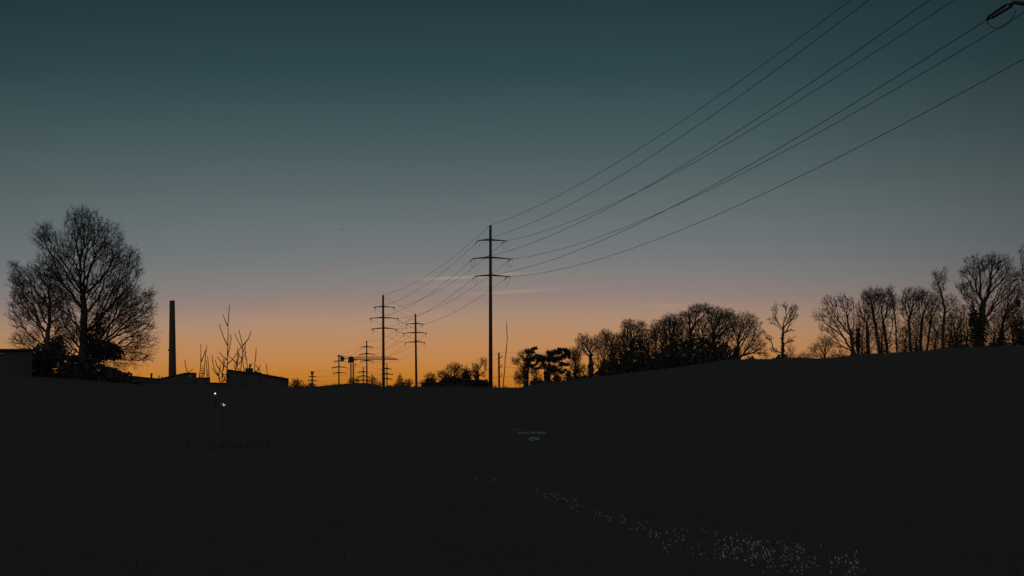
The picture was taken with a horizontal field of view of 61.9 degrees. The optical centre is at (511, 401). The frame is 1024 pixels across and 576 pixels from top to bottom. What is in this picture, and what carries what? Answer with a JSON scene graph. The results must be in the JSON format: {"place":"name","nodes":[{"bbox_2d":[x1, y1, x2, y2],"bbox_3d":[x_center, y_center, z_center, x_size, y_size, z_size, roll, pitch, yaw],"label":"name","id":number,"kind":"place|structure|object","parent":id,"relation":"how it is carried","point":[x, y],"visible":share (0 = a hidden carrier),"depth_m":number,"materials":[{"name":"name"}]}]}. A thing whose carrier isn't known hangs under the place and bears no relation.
{"place":"outdoors","nodes":[
{"label":"outdoors","id":0,"kind":"place"},
{"bbox_2d":[316,383,378,386],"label":"hill","id":1,"kind":"structure","parent":0,"point":[367,384],"depth_m":211.22,"materials":[{"name":"black plant"}]},
{"bbox_2d":[0,343,1023,575],"bbox_3d":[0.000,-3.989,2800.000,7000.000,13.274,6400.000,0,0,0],"label":"ground","id":2,"kind":"structure","parent":0,"point":[974,386],"depth_m":19.46,"materials":[{"name":"black plant"}]},
{"bbox_2d":[0,349,31,376],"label":"flat roofed building","id":3,"kind":"structure","parent":2,"relation":"on","point":[15,362],"depth_m":90.00,"materials":[{"name":"grey concrete"}]},
{"bbox_2d":[3,254,77,348],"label":"broadleaf tree","id":4,"kind":"object","parent":2,"relation":"on","point":[50,307],"visible":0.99,"depth_m":96.69,"materials":[{"name":"black plant"}]},
{"bbox_2d":[32,333,70,376],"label":"evergreen bush","id":5,"kind":"object","parent":2,"relation":"on","point":[42,360],"visible":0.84,"depth_m":94.47,"materials":[{"name":"black plant"}]},
{"bbox_2d":[29,204,162,372],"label":"broadleaf tree","id":6,"kind":"object","parent":2,"relation":"on","point":[82,330],"visible":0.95,"depth_m":99.64,"materials":[{"name":"black plant"}]},
{"bbox_2d":[49,350,143,384],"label":"evergreen bush","id":7,"kind":"object","parent":2,"relation":"on","point":[81,368],"visible":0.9,"depth_m":93.15,"materials":[{"name":"black plant"}]},
{"bbox_2d":[90,341,124,366],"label":"evergreen bush","id":8,"kind":"object","parent":2,"relation":"on","point":[96,355],"visible":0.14,"depth_m":101.65,"materials":[{"name":"black plant"}]},
{"bbox_2d":[128,373,195,382],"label":"factory building","id":9,"kind":"structure","parent":2,"relation":"on","point":[180,378],"depth_m":200.00,"materials":[{"name":"black"}]},
{"bbox_2d":[168,300,175,375],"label":"factory chimney","id":10,"kind":"object","parent":2,"relation":"on","point":[172,353],"visible":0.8,"depth_m":261.23,"materials":[{"name":"brick"}]},
{"bbox_2d":[185,362,192,444],"bbox_3d":[-11.079,0.024,29.369,0.580,3.012,0.140,0,0,42],"label":"bare sapling","id":11,"kind":"object","parent":2,"relation":"on","point":[188,406],"visible":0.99,"depth_m":29.50,"materials":[{"name":"black plant"}]},
{"bbox_2d":[198,347,206,448],"bbox_3d":[-10.030,-0.154,27.854,0.175,3.495,0.749,0,0,-40],"label":"bare sapling","id":12,"kind":"object","parent":2,"relation":"on","point":[199,391],"visible":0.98,"depth_m":28.06,"materials":[{"name":"black plant"}]},
{"bbox_2d":[206,356,209,448],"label":"bare sapling","id":13,"kind":"object","parent":2,"relation":"on","point":[209,399],"visible":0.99,"depth_m":28.43,"materials":[{"name":"black plant"}]},
{"bbox_2d":[212,355,221,448],"bbox_3d":[-9.963,0.030,29.044,0.320,3.188,0.626,0,0,0],"label":"bare sapling","id":14,"kind":"object","parent":2,"relation":"on","point":[216,373],"visible":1,"depth_m":28.79,"materials":[{"name":"black plant"}]},
{"bbox_2d":[220,359,225,447],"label":"bare sapling","id":15,"kind":"object","parent":2,"relation":"on","point":[222,403],"visible":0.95,"depth_m":29.15,"materials":[{"name":"black plant"}]},
{"bbox_2d":[218,305,240,448],"bbox_3d":[-9.775,-0.817,28.796,0.966,4.904,0.865,0,0,15],"label":"bare sapling","id":16,"kind":"object","parent":2,"relation":"on","point":[226,369],"visible":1,"depth_m":28.78,"materials":[{"name":"black plant"}]},
{"bbox_2d":[228,348,239,447],"bbox_3d":[-9.466,-0.109,29.190,0.263,3.488,1.105,0,0,-29],"label":"bare sapling","id":17,"kind":"object","parent":2,"relation":"on","point":[236,362],"visible":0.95,"depth_m":29.14,"materials":[{"name":"black plant"}]},
{"bbox_2d":[235,331,250,446],"bbox_3d":[-9.506,-0.468,30.072,1.195,4.153,0.511,0,0,40],"label":"bare sapling","id":18,"kind":"object","parent":2,"relation":"on","point":[240,386],"visible":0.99,"depth_m":29.87,"materials":[{"name":"black plant"}]},
{"bbox_2d":[242,348,248,447],"bbox_3d":[-9.404,-0.161,29.895,0.196,3.586,0.992,0,0,-31],"label":"bare sapling","id":19,"kind":"object","parent":2,"relation":"on","point":[248,396],"visible":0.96,"depth_m":29.50,"materials":[{"name":"black plant"}]},
{"bbox_2d":[253,354,259,445],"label":"bare sapling","id":20,"kind":"object","parent":2,"relation":"on","point":[254,403],"visible":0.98,"depth_m":30.23,"materials":[{"name":"black plant"}]},
{"bbox_2d":[224,363,288,386],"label":"monopitch hall","id":21,"kind":"structure","parent":2,"relation":"on","point":[261,380],"depth_m":140.00,"materials":[{"name":"metal"}]},
{"bbox_2d":[266,365,267,443],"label":"bare sapling","id":22,"kind":"object","parent":2,"relation":"on","point":[267,405],"visible":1,"depth_m":30.94,"materials":[{"name":"black plant"}]},
{"bbox_2d":[332,355,346,383],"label":"power pole","id":23,"kind":"object","parent":2,"relation":"on","point":[338,366],"visible":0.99,"depth_m":479.76,"materials":[{"name":"metal"}]},
{"bbox_2d":[359,341,374,382],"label":"power pole","id":24,"kind":"object","parent":2,"relation":"on","point":[366,353],"visible":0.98,"depth_m":401.72,"materials":[{"name":"metal"}]},
{"bbox_2d":[337,355,397,380],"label":"tower crane","id":25,"kind":"object","parent":2,"relation":"on","point":[350,360],"visible":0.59,"depth_m":499.31,"materials":[{"name":"paint"}]},
{"bbox_2d":[370,295,397,385],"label":"power pole","id":26,"kind":"object","parent":2,"relation":"on","point":[383,355],"visible":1,"depth_m":225.75,"materials":[{"name":"metal"}]},
{"bbox_2d":[403,314,426,386],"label":"power pole","id":27,"kind":"object","parent":2,"relation":"on","point":[415,341],"visible":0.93,"depth_m":267.74,"materials":[{"name":"metal"}]},
{"bbox_2d":[418,371,436,384],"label":"bare shrub tree","id":28,"kind":"object","parent":2,"relation":"on","point":[428,376],"visible":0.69,"depth_m":189.73,"materials":[{"name":"black plant"}]},
{"bbox_2d":[421,379,445,386],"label":"hedge bush","id":29,"kind":"object","parent":2,"relation":"on","point":[434,383],"visible":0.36,"depth_m":167.62,"materials":[{"name":"black plant"}]},
{"bbox_2d":[436,361,463,381],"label":"broadleaf tree","id":30,"kind":"object","parent":2,"relation":"on","point":[457,366],"visible":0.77,"depth_m":179.66,"materials":[{"name":"black plant"}]},
{"bbox_2d":[441,375,462,386],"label":"hedge bush","id":31,"kind":"object","parent":2,"relation":"on","point":[452,380],"visible":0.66,"depth_m":168.50,"materials":[{"name":"black plant"}]},
{"bbox_2d":[460,365,472,380],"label":"broadleaf tree","id":32,"kind":"object","parent":2,"relation":"on","point":[465,374],"visible":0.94,"depth_m":175.58,"materials":[{"name":"black plant"}]},
{"bbox_2d":[456,377,488,387],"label":"hedge bush","id":33,"kind":"object","parent":2,"relation":"on","point":[477,382],"visible":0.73,"depth_m":164.47,"materials":[{"name":"black plant"}]},
{"bbox_2d":[468,357,487,379],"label":"broadleaf tree","id":34,"kind":"object","parent":2,"relation":"on","point":[477,373],"visible":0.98,"depth_m":171.85,"materials":[{"name":"black plant"}]},
{"bbox_2d":[470,225,512,387],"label":"power pole","id":35,"kind":"object","parent":2,"relation":"on","point":[490,240],"visible":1,"depth_m":153.76,"materials":[{"name":"metal"}]},
{"bbox_2d":[492,0,850,224],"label":"power line wire","id":36,"kind":"object","parent":35,"relation":"attached to","point":[701,107],"visible":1,"depth_m":82.83,"materials":[{"name":"metal"}]},
{"bbox_2d":[483,0,868,239],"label":"power line wire","id":37,"kind":"object","parent":35,"relation":"attached to","point":[713,114],"visible":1,"depth_m":75.55,"materials":[{"name":"metal"}]},
{"bbox_2d":[475,0,928,258],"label":"power line wire","id":38,"kind":"object","parent":35,"relation":"attached to","point":[746,125],"visible":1,"depth_m":69.60,"materials":[{"name":"metal"}]},
{"bbox_2d":[507,0,953,240],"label":"power line wire","id":39,"kind":"object","parent":35,"relation":"attached to","point":[774,115],"visible":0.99,"depth_m":76.33,"materials":[{"name":"metal"}]},
{"bbox_2d":[485,20,985,275],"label":"power line wire","id":40,"kind":"object","parent":35,"relation":"attached to","point":[783,145],"visible":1,"depth_m":65.92,"materials":[{"name":"metal"}]},
{"bbox_2d":[511,59,1022,276],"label":"power line wire","id":41,"kind":"object","parent":35,"relation":"attached to","point":[813,169],"visible":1,"depth_m":71.64,"materials":[{"name":"metal"}]},
{"bbox_2d":[515,12,1023,258],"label":"power line wire","id":42,"kind":"object","parent":35,"relation":"attached to","point":[813,135],"visible":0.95,"depth_m":72.14,"materials":[{"name":"metal"}]},
{"bbox_2d":[498,353,501,387],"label":"utility pole","id":43,"kind":"object","parent":2,"relation":"on","point":[499,366],"visible":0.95,"depth_m":159.86,"materials":[{"name":"brown wood"}]},
{"bbox_2d":[500,322,507,452],"bbox_3d":[-0.235,-0.420,25.200,0.214,3.888,0.062,0,0,0],"label":"bare sapling","id":44,"kind":"object","parent":2,"relation":"on","point":[502,393],"visible":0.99,"depth_m":25.19,"materials":[{"name":"black plant"}]},
{"bbox_2d":[511,350,527,386],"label":"broadleaf tree","id":45,"kind":"object","parent":2,"relation":"on","point":[521,378],"visible":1,"depth_m":133.87,"materials":[{"name":"black plant"}]},
{"bbox_2d":[515,375,552,387],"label":"evergreen bush","id":46,"kind":"object","parent":2,"relation":"on","point":[531,383],"visible":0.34,"depth_m":130.42,"materials":[{"name":"black plant"}]},
{"bbox_2d":[530,370,541,382],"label":"bare shrub tree","id":47,"kind":"object","parent":2,"relation":"on","point":[534,374],"visible":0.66,"depth_m":134.77,"materials":[{"name":"black plant"}]},
{"bbox_2d":[523,346,549,382],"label":"pine tree","id":48,"kind":"object","parent":2,"relation":"on","point":[530,358],"visible":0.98,"depth_m":135.44,"materials":[{"name":"black plant"}]},
{"bbox_2d":[534,347,571,380],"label":"pine tree","id":49,"kind":"object","parent":2,"relation":"on","point":[552,358],"visible":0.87,"depth_m":136.82,"materials":[{"name":"black plant"}]},
{"bbox_2d":[551,366,564,381],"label":"bare shrub tree","id":50,"kind":"object","parent":2,"relation":"on","point":[557,376],"visible":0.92,"depth_m":134.80,"materials":[{"name":"black plant"}]},
{"bbox_2d":[566,345,585,379],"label":"broadleaf tree","id":51,"kind":"object","parent":2,"relation":"on","point":[576,370],"visible":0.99,"depth_m":133.77,"materials":[{"name":"black plant"}]},
{"bbox_2d":[574,332,606,376],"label":"broadleaf tree","id":52,"kind":"object","parent":2,"relation":"on","point":[586,347],"visible":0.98,"depth_m":133.72,"materials":[{"name":"black plant"}]},
{"bbox_2d":[593,341,618,373],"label":"broadleaf tree","id":53,"kind":"object","parent":2,"relation":"on","point":[603,360],"visible":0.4,"depth_m":146.69,"materials":[{"name":"black plant"}]},
{"bbox_2d":[593,354,627,376],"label":"evergreen bush","id":54,"kind":"object","parent":2,"relation":"on","point":[610,368],"visible":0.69,"depth_m":130.18,"materials":[{"name":"black plant"}]},
{"bbox_2d":[600,328,623,363],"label":"broadleaf tree","id":55,"kind":"object","parent":2,"relation":"on","point":[607,337],"visible":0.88,"depth_m":133.62,"materials":[{"name":"black plant"}]},
{"bbox_2d":[617,318,649,361],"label":"broadleaf tree","id":56,"kind":"object","parent":2,"relation":"on","point":[638,340],"visible":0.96,"depth_m":133.63,"materials":[{"name":"black plant"}]},
{"bbox_2d":[638,328,658,363],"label":"broadleaf tree","id":57,"kind":"object","parent":2,"relation":"on","point":[651,348],"visible":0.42,"depth_m":146.57,"materials":[{"name":"black plant"}]},
{"bbox_2d":[647,319,660,358],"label":"broadleaf tree","id":58,"kind":"object","parent":2,"relation":"on","point":[654,329],"visible":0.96,"depth_m":133.84,"materials":[{"name":"black plant"}]},
{"bbox_2d":[652,327,668,352],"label":"broadleaf tree","id":59,"kind":"object","parent":2,"relation":"on","point":[659,343],"visible":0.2,"depth_m":146.65,"materials":[{"name":"black plant"}]},
{"bbox_2d":[471,478,865,575],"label":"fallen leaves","id":60,"kind":"object","parent":2,"relation":"on","point":[723,556],"visible":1,"depth_m":9.20,"materials":[{"name":"grey plant"}]},
{"bbox_2d":[656,313,684,353],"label":"broadleaf tree","id":61,"kind":"object","parent":2,"relation":"on","point":[671,323],"visible":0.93,"depth_m":133.59,"materials":[{"name":"black plant"}]},
{"bbox_2d":[671,319,696,355],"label":"broadleaf tree","id":62,"kind":"object","parent":2,"relation":"on","point":[682,338],"visible":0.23,"depth_m":146.66,"materials":[{"name":"black plant"}]},
{"bbox_2d":[676,302,711,358],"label":"broadleaf tree","id":63,"kind":"object","parent":2,"relation":"on","point":[690,343],"visible":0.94,"depth_m":133.67,"materials":[{"name":"black plant"}]},
{"bbox_2d":[676,344,715,366],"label":"evergreen bush","id":64,"kind":"object","parent":2,"relation":"on","point":[696,356],"visible":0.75,"depth_m":129.98,"materials":[{"name":"black plant"}]},
{"bbox_2d":[691,319,717,351],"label":"broadleaf tree","id":65,"kind":"object","parent":2,"relation":"on","point":[702,331],"visible":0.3,"depth_m":146.74,"materials":[{"name":"black plant"}]},
{"bbox_2d":[698,304,741,354],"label":"broadleaf tree","id":66,"kind":"object","parent":2,"relation":"on","point":[713,336],"visible":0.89,"depth_m":133.56,"materials":[{"name":"black plant"}]},
{"bbox_2d":[710,341,734,361],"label":"evergreen bush","id":67,"kind":"object","parent":2,"relation":"on","point":[718,355],"visible":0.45,"depth_m":130.28,"materials":[{"name":"black plant"}]},
{"bbox_2d":[716,325,741,354],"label":"broadleaf tree","id":68,"kind":"object","parent":2,"relation":"on","point":[726,341],"visible":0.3,"depth_m":146.52,"materials":[{"name":"black plant"}]},
{"bbox_2d":[726,311,770,358],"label":"broadleaf tree","id":69,"kind":"object","parent":2,"relation":"on","point":[736,351],"visible":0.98,"depth_m":133.68,"materials":[{"name":"black plant"}]},
{"bbox_2d":[762,301,798,354],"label":"broadleaf tree","id":70,"kind":"object","parent":2,"relation":"on","point":[795,315],"visible":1,"depth_m":133.90,"materials":[{"name":"black plant"}]},
{"bbox_2d":[782,334,797,357],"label":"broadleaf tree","id":71,"kind":"object","parent":2,"relation":"on","point":[790,354],"visible":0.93,"depth_m":133.75,"materials":[{"name":"brown plant"}]},
{"bbox_2d":[806,327,838,357],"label":"broadleaf tree","id":72,"kind":"object","parent":2,"relation":"on","point":[815,348],"visible":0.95,"depth_m":133.82,"materials":[{"name":"brown plant"}]},
{"bbox_2d":[810,292,860,355],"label":"broadleaf tree","id":73,"kind":"object","parent":2,"relation":"on","point":[851,348],"visible":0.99,"depth_m":133.81,"materials":[{"name":"black plant"}]},
{"bbox_2d":[852,315,874,353],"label":"broadleaf tree","id":74,"kind":"object","parent":2,"relation":"on","point":[861,335],"visible":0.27,"depth_m":140.87,"materials":[{"name":"black plant"}]},
{"bbox_2d":[856,337,872,353],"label":"bare shrub tree","id":75,"kind":"object","parent":2,"relation":"on","point":[864,348],"visible":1,"depth_m":130.91,"materials":[{"name":"black plant"}]},
{"bbox_2d":[853,294,879,353],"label":"broadleaf tree","id":76,"kind":"object","parent":2,"relation":"on","point":[861,307],"visible":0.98,"depth_m":133.85,"materials":[{"name":"black plant"}]},
{"bbox_2d":[861,284,888,353],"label":"broadleaf tree","id":77,"kind":"object","parent":2,"relation":"on","point":[874,297],"visible":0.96,"depth_m":133.75,"materials":[{"name":"black plant"}]},
{"bbox_2d":[870,313,892,352],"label":"broadleaf tree","id":78,"kind":"object","parent":2,"relation":"on","point":[880,335],"visible":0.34,"depth_m":140.66,"materials":[{"name":"black plant"}]},
{"bbox_2d":[875,339,891,352],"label":"bare shrub tree","id":79,"kind":"object","parent":2,"relation":"on","point":[880,348],"visible":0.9,"depth_m":130.66,"materials":[{"name":"black plant"}]},
{"bbox_2d":[875,286,898,352],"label":"broadleaf tree","id":80,"kind":"object","parent":2,"relation":"on","point":[884,330],"visible":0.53,"depth_m":136.78,"materials":[{"name":"black plant"}]},
{"bbox_2d":[885,284,905,352],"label":"broadleaf tree","id":81,"kind":"object","parent":2,"relation":"on","point":[894,314],"visible":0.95,"depth_m":133.85,"materials":[{"name":"black plant"}]},
{"bbox_2d":[892,321,914,351],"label":"broadleaf tree","id":82,"kind":"object","parent":2,"relation":"on","point":[904,332],"visible":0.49,"depth_m":140.73,"materials":[{"name":"black plant"}]},
{"bbox_2d":[893,338,914,351],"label":"bare shrub tree","id":83,"kind":"object","parent":2,"relation":"on","point":[906,348],"visible":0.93,"depth_m":130.82,"materials":[{"name":"black plant"}]},
{"bbox_2d":[897,285,927,350],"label":"broadleaf tree","id":84,"kind":"object","parent":2,"relation":"on","point":[907,299],"visible":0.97,"depth_m":133.85,"materials":[{"name":"black plant"}]},
{"bbox_2d":[904,312,926,349],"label":"broadleaf tree","id":85,"kind":"object","parent":2,"relation":"on","point":[914,334],"visible":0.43,"depth_m":140.67,"materials":[{"name":"black plant"}]},
{"bbox_2d":[909,336,926,350],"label":"bare shrub tree","id":86,"kind":"object","parent":2,"relation":"on","point":[916,347],"visible":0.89,"depth_m":130.95,"materials":[{"name":"black plant"}]},
{"bbox_2d":[907,289,935,350],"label":"broadleaf tree","id":87,"kind":"object","parent":2,"relation":"on","point":[923,311],"visible":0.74,"depth_m":136.86,"materials":[{"name":"black plant"}]},
{"bbox_2d":[919,293,942,348],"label":"broadleaf tree","id":88,"kind":"object","parent":2,"relation":"on","point":[931,326],"visible":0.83,"depth_m":135.94,"materials":[{"name":"black plant"}]},
{"bbox_2d":[924,312,945,349],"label":"broadleaf tree","id":89,"kind":"object","parent":2,"relation":"on","point":[927,328],"visible":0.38,"depth_m":140.97,"materials":[{"name":"black plant"}]},
{"bbox_2d":[925,330,944,349],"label":"bare shrub tree","id":90,"kind":"object","parent":2,"relation":"on","point":[937,338],"visible":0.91,"depth_m":130.94,"materials":[{"name":"black plant"}]},
{"bbox_2d":[928,266,960,347],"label":"broadleaf tree","id":91,"kind":"object","parent":2,"relation":"on","point":[943,302],"visible":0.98,"depth_m":133.90,"materials":[{"name":"black plant"}]},
{"bbox_2d":[942,327,960,347],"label":"bare shrub tree","id":92,"kind":"object","parent":2,"relation":"on","point":[950,342],"visible":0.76,"depth_m":131.03,"materials":[{"name":"plant"}]},
{"bbox_2d":[940,301,968,345],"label":"broadleaf tree","id":93,"kind":"object","parent":2,"relation":"on","point":[958,324],"visible":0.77,"depth_m":135.74,"materials":[{"name":"black plant"}]},
{"bbox_2d":[957,312,972,346],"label":"broadleaf tree","id":94,"kind":"object","parent":2,"relation":"on","point":[965,320],"visible":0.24,"depth_m":140.87,"materials":[{"name":"black plant"}]},
{"bbox_2d":[955,325,978,346],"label":"bare shrub tree","id":95,"kind":"object","parent":2,"relation":"on","point":[963,336],"visible":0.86,"depth_m":130.97,"materials":[{"name":"black plant"}]},
{"bbox_2d":[954,251,1019,346],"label":"broadleaf tree","id":96,"kind":"object","parent":2,"relation":"on","point":[978,324],"visible":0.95,"depth_m":133.63,"materials":[{"name":"black plant"}]},
{"bbox_2d":[984,323,1006,345],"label":"bare shrub tree","id":97,"kind":"object","parent":2,"relation":"on","point":[991,332],"visible":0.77,"depth_m":131.00,"materials":[{"name":"black plant"}]},
{"bbox_2d":[984,309,1009,341],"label":"broadleaf tree","id":98,"kind":"object","parent":2,"relation":"on","point":[996,327],"visible":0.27,"depth_m":140.84,"materials":[{"name":"black plant"}]},
{"bbox_2d":[981,340,1013,346],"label":"evergreen bush","id":99,"kind":"object","parent":2,"relation":"on","point":[996,343],"visible":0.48,"depth_m":127.37,"materials":[{"name":"black plant"}]},
{"bbox_2d":[986,0,1023,28],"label":"power pole","id":100,"kind":"object","parent":2,"relation":"on","point":[1021,3],"visible":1,"depth_m":48.21,"materials":[{"name":"metal"}]},
{"bbox_2d":[990,278,1023,343],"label":"broadleaf tree","id":101,"kind":"object","parent":2,"relation":"on","point":[1010,303],"visible":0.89,"depth_m":130.82,"materials":[{"name":"black plant"}]},
{"bbox_2d":[1008,243,1023,345],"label":"broadleaf tree","id":102,"kind":"object","parent":2,"relation":"on","point":[1017,322],"visible":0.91,"depth_m":129.05,"materials":[{"name":"black plant"}]},
{"bbox_2d":[1013,329,1023,345],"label":"evergreen bush","id":103,"kind":"object","parent":2,"relation":"on","point":[1020,340],"visible":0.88,"depth_m":127.90,"materials":[{"name":"black plant"}]},
{"bbox_2d":[0,0,1023,387],"label":"sky","id":104,"kind":"structure","parent":0,"point":[294,166],"materials":[{"name":"blue"}]},
{"bbox_2d":[512,429,545,440],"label":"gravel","id":105,"kind":"structure","parent":0,"point":[534,438],"depth_m":34.24,"materials":[{"name":"grey gravel"}]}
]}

